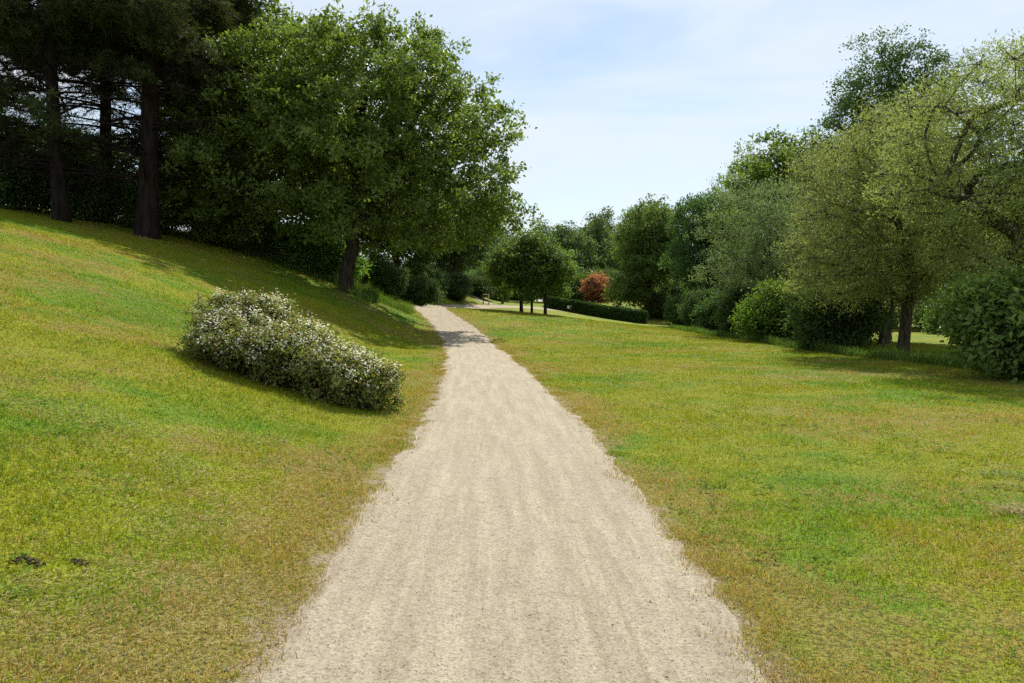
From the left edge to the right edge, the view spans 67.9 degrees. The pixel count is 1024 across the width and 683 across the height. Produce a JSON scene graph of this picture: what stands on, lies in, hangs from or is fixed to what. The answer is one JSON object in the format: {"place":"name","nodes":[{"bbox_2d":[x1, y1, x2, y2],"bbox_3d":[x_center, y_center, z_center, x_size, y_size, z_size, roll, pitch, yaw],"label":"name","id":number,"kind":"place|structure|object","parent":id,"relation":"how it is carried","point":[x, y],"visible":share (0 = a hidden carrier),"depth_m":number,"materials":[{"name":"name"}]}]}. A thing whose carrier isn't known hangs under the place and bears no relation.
{"place":"outdoors","nodes":[
{"label":"outdoors","id":0,"kind":"place"},
{"bbox_2d":[470,294,497,304],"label":"side path","id":1,"kind":"structure","parent":0,"point":[477,298],"depth_m":76.05,"materials":[{"name":"beige gravel"}]},
{"bbox_2d":[0,206,1023,682],"bbox_3d":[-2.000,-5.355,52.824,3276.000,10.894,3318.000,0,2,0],"label":"ground","id":2,"kind":"structure","parent":0,"point":[940,626],"depth_m":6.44,"materials":[{"name":"green plant"}]},
{"bbox_2d":[0,140,50,213],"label":"dense bush","id":3,"kind":"object","parent":2,"relation":"on","point":[21,186],"visible":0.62,"depth_m":39.55,"materials":[{"name":"green plant"}]},
{"bbox_2d":[11,556,45,566],"bbox_3d":[-2.398,1.090,3.767,0.166,0.053,0.101,0,2,0],"label":"molehill","id":4,"kind":"object","parent":2,"relation":"on","point":[28,559],"visible":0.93,"depth_m":3.76,"materials":[{"name":"soil"}]},
{"bbox_2d":[0,1,98,153],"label":"pine tree","id":5,"kind":"object","parent":2,"relation":"on","point":[32,91],"visible":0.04,"depth_m":42.49,"materials":[{"name":"green plant"}]},
{"bbox_2d":[29,149,131,223],"bbox_3d":[-23.479,-8.498,41.440,5.657,4.583,5.818,-2,3,-37],"label":"dense bush","id":6,"kind":"object","parent":2,"relation":"on","point":[94,202],"visible":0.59,"depth_m":40.43,"materials":[{"name":"green plant"}]},
{"bbox_2d":[71,558,89,565],"bbox_3d":[-2.220,1.133,3.908,0.106,0.034,0.065,0,2,0],"label":"molehill","id":7,"kind":"object","parent":2,"relation":"on","point":[78,560],"visible":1,"depth_m":3.90,"materials":[{"name":"soil"}]},
{"bbox_2d":[0,0,181,222],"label":"pine tree","id":8,"kind":"object","parent":2,"relation":"on","point":[48,41],"visible":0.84,"depth_m":36.37,"materials":[{"name":"green plant"}]},
{"bbox_2d":[0,1,189,219],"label":"pine tree","id":9,"kind":"object","parent":2,"relation":"on","point":[126,137],"visible":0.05,"depth_m":45.63,"materials":[{"name":"green plant"}]},
{"bbox_2d":[33,124,169,181],"bbox_3d":[-30.780,-12.242,55.068,12.149,6.573,11.303,0,2,1],"label":"broad tree","id":10,"kind":"object","parent":2,"relation":"on","point":[119,160],"depth_m":54.62,"materials":[{"name":"green plant"}]},
{"bbox_2d":[0,0,303,239],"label":"pine tree","id":11,"kind":"object","parent":2,"relation":"on","point":[150,20],"visible":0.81,"depth_m":37.59,"materials":[{"name":"green plant"}]},
{"bbox_2d":[104,163,203,234],"bbox_3d":[-20.234,-7.849,42.722,5.565,4.384,5.411,-1,3,-30],"label":"dense bush","id":12,"kind":"object","parent":2,"relation":"on","point":[126,200],"visible":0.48,"depth_m":41.65,"materials":[{"name":"green plant"}]},
{"bbox_2d":[134,155,215,228],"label":"broad tree","id":13,"kind":"object","parent":2,"relation":"on","point":[173,171],"visible":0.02,"depth_m":56.15,"materials":[{"name":"green plant"}]},
{"bbox_2d":[117,0,295,228],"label":"pine tree","id":14,"kind":"object","parent":2,"relation":"on","point":[246,11],"visible":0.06,"depth_m":44.26,"materials":[{"name":"green plant"}]},
{"bbox_2d":[182,205,253,248],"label":"loose bush","id":15,"kind":"object","parent":2,"relation":"on","point":[201,231],"visible":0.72,"depth_m":42.76,"materials":[{"name":"green plant"}]},
{"bbox_2d":[119,0,347,220],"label":"broad tree","id":16,"kind":"object","parent":2,"relation":"on","point":[271,10],"visible":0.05,"depth_m":47.00,"materials":[{"name":"green plant"}]},
{"bbox_2d":[225,203,289,257],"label":"dense bush","id":17,"kind":"object","parent":2,"relation":"on","point":[267,244],"visible":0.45,"depth_m":44.14,"materials":[{"name":"green plant"}]},
{"bbox_2d":[170,287,413,411],"bbox_3d":[-3.435,0.270,11.874,3.944,2.278,2.497,0,2,0],"label":"flowering shrub","id":18,"kind":"object","parent":2,"relation":"on","point":[249,335],"visible":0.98,"depth_m":11.28,"materials":[{"name":"green plant"}]},
{"bbox_2d":[269,218,339,273],"bbox_3d":[-12.659,-5.646,46.026,4.778,3.420,5.012,1,3,22],"label":"loose bush","id":19,"kind":"object","parent":2,"relation":"on","point":[292,253],"visible":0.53,"depth_m":44.46,"materials":[{"name":"green plant"}]},
{"bbox_2d":[277,102,385,240],"bbox_3d":[-13.952,-12.304,59.255,10.362,14.181,11.258,0,2,1],"label":"broad tree","id":20,"kind":"object","parent":2,"relation":"on","point":[312,218],"depth_m":56.87,"materials":[{"name":"green plant"}]},
{"bbox_2d":[297,236,376,281],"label":"loose bush","id":21,"kind":"object","parent":2,"relation":"on","point":[329,262],"visible":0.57,"depth_m":44.85,"materials":[{"name":"green plant"}]},
{"bbox_2d":[159,0,551,293],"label":"oak tree","id":22,"kind":"object","parent":2,"relation":"on","point":[392,79],"visible":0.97,"depth_m":39.08,"materials":[{"name":"green plant"}]},
{"bbox_2d":[360,256,412,297],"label":"dense bush","id":23,"kind":"object","parent":2,"relation":"on","point":[388,277],"visible":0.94,"depth_m":54.08,"materials":[{"name":"green plant"}]},
{"bbox_2d":[357,169,455,283],"bbox_3d":[-9.259,-9.382,62.099,10.738,11.175,11.542,-2,3,-35],"label":"broad tree","id":24,"kind":"object","parent":2,"relation":"on","point":[419,259],"visible":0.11,"depth_m":61.67,"materials":[{"name":"green plant"}]},
{"bbox_2d":[398,273,446,305],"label":"loose bush","id":25,"kind":"object","parent":2,"relation":"on","point":[420,290],"visible":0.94,"depth_m":56.97,"materials":[{"name":"green plant"}]},
{"bbox_2d":[406,264,450,297],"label":"dense bush","id":26,"kind":"object","parent":2,"relation":"on","point":[433,272],"visible":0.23,"depth_m":65.18,"materials":[{"name":"green plant"}]},
{"bbox_2d":[441,270,474,300],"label":"dense bush","id":27,"kind":"object","parent":2,"relation":"on","point":[459,286],"visible":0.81,"depth_m":69.03,"materials":[{"name":"green plant"}]},
{"bbox_2d":[412,187,504,277],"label":"broad tree","id":28,"kind":"object","parent":2,"relation":"on","point":[455,260],"visible":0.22,"depth_m":73.47,"materials":[{"name":"green plant"}]},
{"bbox_2d":[463,265,504,295],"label":"bush","id":29,"kind":"object","parent":2,"relation":"on","point":[471,273],"visible":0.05,"depth_m":110.73,"materials":[{"name":"green plant"}]},
{"bbox_2d":[468,275,500,297],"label":"loose bush","id":30,"kind":"object","parent":2,"relation":"on","point":[478,291],"visible":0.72,"depth_m":77.95,"materials":[{"name":"green plant"}]},
{"bbox_2d":[465,223,508,275],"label":"tree","id":31,"kind":"object","parent":2,"relation":"on","point":[472,268],"visible":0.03,"depth_m":127.82,"materials":[{"name":"green plant"}]},
{"bbox_2d":[470,242,523,300],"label":"young tree","id":32,"kind":"object","parent":2,"relation":"on","point":[480,266],"visible":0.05,"depth_m":91.38,"materials":[{"name":"green plant"}]},
{"bbox_2d":[487,283,512,300],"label":"loose bush","id":33,"kind":"object","parent":2,"relation":"on","point":[507,295],"visible":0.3,"depth_m":83.06,"materials":[{"name":"green plant"}]},
{"bbox_2d":[478,226,562,311],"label":"maple tree","id":34,"kind":"object","parent":2,"relation":"on","point":[495,268],"visible":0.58,"depth_m":57.14,"materials":[{"name":"green plant"}]},
{"bbox_2d":[503,233,538,300],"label":"tree","id":35,"kind":"object","parent":2,"relation":"on","point":[511,236],"visible":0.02,"depth_m":134.51,"materials":[{"name":"green plant"}]},
{"bbox_2d":[509,285,537,300],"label":"bush","id":36,"kind":"object","parent":2,"relation":"on","point":[513,298],"visible":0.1,"depth_m":113.91,"materials":[{"name":"green plant"}]},
{"bbox_2d":[515,249,547,312],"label":"maple tree","id":37,"kind":"object","parent":2,"relation":"on","point":[531,309],"visible":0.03,"depth_m":59.44,"materials":[{"name":"green plant"}]},
{"bbox_2d":[187,339,886,682],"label":"edge grass","id":38,"kind":"structure","parent":2,"relation":"on","point":[612,452],"depth_m":4.62,"materials":[{"name":"green plant"}]},
{"bbox_2d":[527,217,551,235],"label":"tree","id":39,"kind":"object","parent":2,"relation":"on","point":[544,227],"visible":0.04,"depth_m":163.23,"materials":[{"name":"green plant"}]},
{"bbox_2d":[505,231,593,313],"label":"maple tree","id":40,"kind":"object","parent":2,"relation":"on","point":[565,268],"visible":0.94,"depth_m":56.11,"materials":[{"name":"green plant"}]},
{"bbox_2d":[108,347,994,679],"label":"fallen leaves","id":41,"kind":"object","parent":2,"relation":"on","point":[528,615],"visible":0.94,"depth_m":4.88,"materials":[{"name":"brown plant"}]},
{"bbox_2d":[542,291,582,300],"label":"clipped hedge","id":42,"kind":"object","parent":2,"relation":"on","point":[578,295],"visible":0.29,"depth_m":99.66,"materials":[{"name":"green plant"}]},
{"bbox_2d":[553,245,583,291],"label":"young tree","id":43,"kind":"object","parent":2,"relation":"on","point":[569,274],"visible":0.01,"depth_m":99.49,"materials":[{"name":"green plant"}]},
{"bbox_2d":[546,218,602,273],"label":"tree","id":44,"kind":"object","parent":2,"relation":"on","point":[571,240],"visible":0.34,"depth_m":126.01,"materials":[{"name":"green plant"}]},
{"bbox_2d":[569,270,587,300],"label":"bush","id":45,"kind":"object","parent":2,"relation":"on","point":[574,287],"visible":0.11,"depth_m":115.38,"materials":[{"name":"green plant"}]},
{"bbox_2d":[542,296,648,323],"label":"clipped hedge","id":46,"kind":"object","parent":2,"relation":"on","point":[625,314],"visible":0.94,"depth_m":74.98,"materials":[{"name":"green plant"}]},
{"bbox_2d":[578,270,612,301],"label":"red shrub","id":47,"kind":"object","parent":2,"relation":"on","point":[592,289],"visible":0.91,"depth_m":99.67,"materials":[{"name":"brown plant"}]},
{"bbox_2d":[577,209,617,277],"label":"tree","id":48,"kind":"object","parent":2,"relation":"on","point":[599,231],"visible":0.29,"depth_m":136.00,"materials":[{"name":"green plant"}]},
{"bbox_2d":[579,206,617,271],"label":"tree","id":49,"kind":"object","parent":2,"relation":"on","point":[609,216],"visible":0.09,"depth_m":147.33,"materials":[{"name":"green plant"}]},
{"bbox_2d":[582,266,622,301],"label":"bush","id":50,"kind":"object","parent":2,"relation":"on","point":[609,272],"visible":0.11,"depth_m":113.14,"materials":[{"name":"green plant"}]},
{"bbox_2d":[593,224,658,272],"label":"tree","id":51,"kind":"object","parent":2,"relation":"on","point":[612,263],"visible":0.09,"depth_m":129.32,"materials":[{"name":"green plant"}]},
{"bbox_2d":[600,198,690,319],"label":"broad tree","id":52,"kind":"object","parent":2,"relation":"on","point":[645,276],"visible":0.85,"depth_m":83.91,"materials":[{"name":"green plant"}]},
{"bbox_2d":[623,193,673,239],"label":"tree","id":53,"kind":"object","parent":2,"relation":"on","point":[650,202],"depth_m":139.74,"materials":[{"name":"green plant"}]},
{"bbox_2d":[636,289,672,317],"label":"bush","id":54,"kind":"object","parent":2,"relation":"on","point":[656,302],"visible":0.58,"depth_m":86.66,"materials":[{"name":"green plant"}]},
{"bbox_2d":[655,276,685,298],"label":"bush","id":55,"kind":"object","parent":2,"relation":"on","point":[675,289],"visible":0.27,"depth_m":92.31,"materials":[{"name":"green plant"}]},
{"bbox_2d":[663,292,690,326],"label":"loose bush","id":56,"kind":"object","parent":2,"relation":"on","point":[673,317],"visible":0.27,"depth_m":67.69,"materials":[{"name":"green plant"}]},
{"bbox_2d":[675,285,723,326],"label":"dense bush","id":57,"kind":"object","parent":2,"relation":"on","point":[692,301],"visible":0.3,"depth_m":59.24,"materials":[{"name":"green plant"}]},
{"bbox_2d":[657,185,744,295],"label":"broad tree","id":58,"kind":"object","parent":2,"relation":"on","point":[688,255],"visible":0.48,"depth_m":70.23,"materials":[{"name":"green plant"}]},
{"bbox_2d":[689,289,734,331],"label":"loose bush","id":59,"kind":"object","parent":2,"relation":"on","point":[706,309],"visible":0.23,"depth_m":51.31,"materials":[{"name":"green plant"}]},
{"bbox_2d":[703,138,760,209],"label":"airy tree","id":60,"kind":"object","parent":2,"relation":"on","point":[737,152],"visible":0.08,"depth_m":76.36,"materials":[{"name":"green plant"}]},
{"bbox_2d":[707,282,760,334],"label":"dense bush","id":61,"kind":"object","parent":2,"relation":"on","point":[727,306],"visible":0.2,"depth_m":44.41,"materials":[{"name":"green plant"}]},
{"bbox_2d":[698,197,776,291],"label":"broad tree","id":62,"kind":"object","parent":2,"relation":"on","point":[728,262],"visible":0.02,"depth_m":68.70,"materials":[{"name":"green plant"}]},
{"bbox_2d":[676,172,843,300],"bbox_3d":[16.307,-5.345,47.066,11.388,10.915,10.895,-1,3,-21],"label":"olive tree","id":63,"kind":"object","parent":2,"relation":"on","point":[758,244],"visible":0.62,"depth_m":46.03,"materials":[{"name":"green plant"}]},
{"bbox_2d":[727,270,799,339],"bbox_3d":[13.420,-1.596,38.259,4.608,4.083,4.546,-2,3,-38],"label":"elder bush","id":64,"kind":"object","parent":2,"relation":"on","point":[766,316],"visible":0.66,"depth_m":37.82,"materials":[{"name":"green plant"}]},
{"bbox_2d":[711,124,860,286],"bbox_3d":[21.900,-8.803,59.741,11.820,16.702,10.880,0,2,0],"label":"broad tree","id":65,"kind":"object","parent":2,"relation":"on","point":[759,171],"visible":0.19,"depth_m":58.69,"materials":[{"name":"green plant"}]},
{"bbox_2d":[783,304,888,346],"bbox_3d":[14.858,-0.999,35.026,4.301,3.078,4.511,2,3,45],"label":"loose bush","id":66,"kind":"object","parent":2,"relation":"on","point":[800,334],"visible":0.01,"depth_m":35.06,"materials":[{"name":"green plant"}]},
{"bbox_2d":[777,262,900,350],"bbox_3d":[13.089,-1.349,31.004,5.059,4.224,4.919,-1,3,-23],"label":"dense bush","id":67,"kind":"object","parent":2,"relation":"on","point":[812,324],"visible":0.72,"depth_m":29.94,"materials":[{"name":"green plant"}]},
{"bbox_2d":[796,24,973,339],"bbox_3d":[20.196,-8.561,41.802,8.623,17.608,8.109,2,3,41],"label":"broad tree","id":68,"kind":"object","parent":2,"relation":"on","point":[895,61],"visible":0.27,"depth_m":40.87,"materials":[{"name":"green plant"}]},
{"bbox_2d":[760,121,1013,343],"bbox_3d":[17.547,-4.993,36.294,10.819,11.138,10.350,2,3,38],"label":"olive tree","id":69,"kind":"object","parent":2,"relation":"on","point":[897,317],"visible":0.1,"depth_m":36.45,"materials":[{"name":"green plant"}]},
{"bbox_2d":[770,88,1016,352],"bbox_3d":[13.598,-4.038,26.880,8.486,9.898,7.266,0,2,0],"label":"willow tree","id":70,"kind":"object","parent":2,"relation":"on","point":[856,216],"visible":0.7,"depth_m":26.55,"materials":[{"name":"green plant"}]},
{"bbox_2d":[891,225,950,328],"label":"background tree","id":71,"kind":"object","parent":2,"relation":"on","point":[923,281],"depth_m":64.21,"materials":[{"name":"green plant"}]},
{"bbox_2d":[911,295,931,331],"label":"loose bush","id":72,"kind":"object","parent":2,"relation":"on","point":[920,318],"visible":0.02,"depth_m":58.11,"materials":[{"name":"green plant"}]},
{"bbox_2d":[852,27,1023,286],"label":"willow tree","id":73,"kind":"object","parent":2,"relation":"on","point":[969,203],"visible":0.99,"depth_m":19.93,"materials":[{"name":"green plant"}]},
{"bbox_2d":[917,212,972,292],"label":"background tree","id":74,"kind":"object","parent":2,"relation":"on","point":[946,277],"depth_m":66.06,"materials":[{"name":"green plant"}]},
{"bbox_2d":[917,281,998,333],"bbox_3d":[31.065,-2.129,51.995,5.734,4.104,6.015,-1,3,-27],"label":"background bush","id":75,"kind":"object","parent":2,"relation":"on","point":[934,326],"visible":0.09,"depth_m":52.08,"materials":[{"name":"green plant"}]},
{"bbox_2d":[919,251,1023,382],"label":"elder bush","id":76,"kind":"object","parent":2,"relation":"on","point":[982,328],"visible":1,"depth_m":17.82,"materials":[{"name":"green plant"}]},
{"bbox_2d":[956,170,1023,272],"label":"background tree","id":77,"kind":"object","parent":2,"relation":"on","point":[1011,258],"visible":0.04,"depth_m":59.63,"materials":[{"name":"green plant"}]},
{"bbox_2d":[960,259,1022,289],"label":"background bush","id":78,"kind":"object","parent":2,"relation":"on","point":[1007,277],"depth_m":54.91,"materials":[{"name":"green plant"}]},
{"bbox_2d":[979,501,1023,521],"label":"straw heap","id":79,"kind":"object","parent":2,"relation":"on","point":[1015,508],"visible":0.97,"depth_m":6.04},
{"bbox_2d":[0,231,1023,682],"bbox_3d":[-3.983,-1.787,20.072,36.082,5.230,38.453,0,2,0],"label":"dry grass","id":80,"kind":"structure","parent":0,"point":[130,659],"depth_m":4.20,"materials":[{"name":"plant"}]},
{"bbox_2d":[0,0,1023,300],"label":"sky","id":81,"kind":"structure","parent":0,"point":[627,101],"materials":[{"name":"blue"}]},
{"bbox_2d":[230,305,802,682],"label":"gravel path","id":82,"kind":"structure","parent":0,"point":[425,631],"depth_m":4.55,"materials":[{"name":"beige gravel"}]},
{"bbox_2d":[98,217,1023,378],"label":"tall grass","id":83,"kind":"structure","parent":0,"point":[368,293],"depth_m":37.87,"materials":[{"name":"green plant"}]}
]}

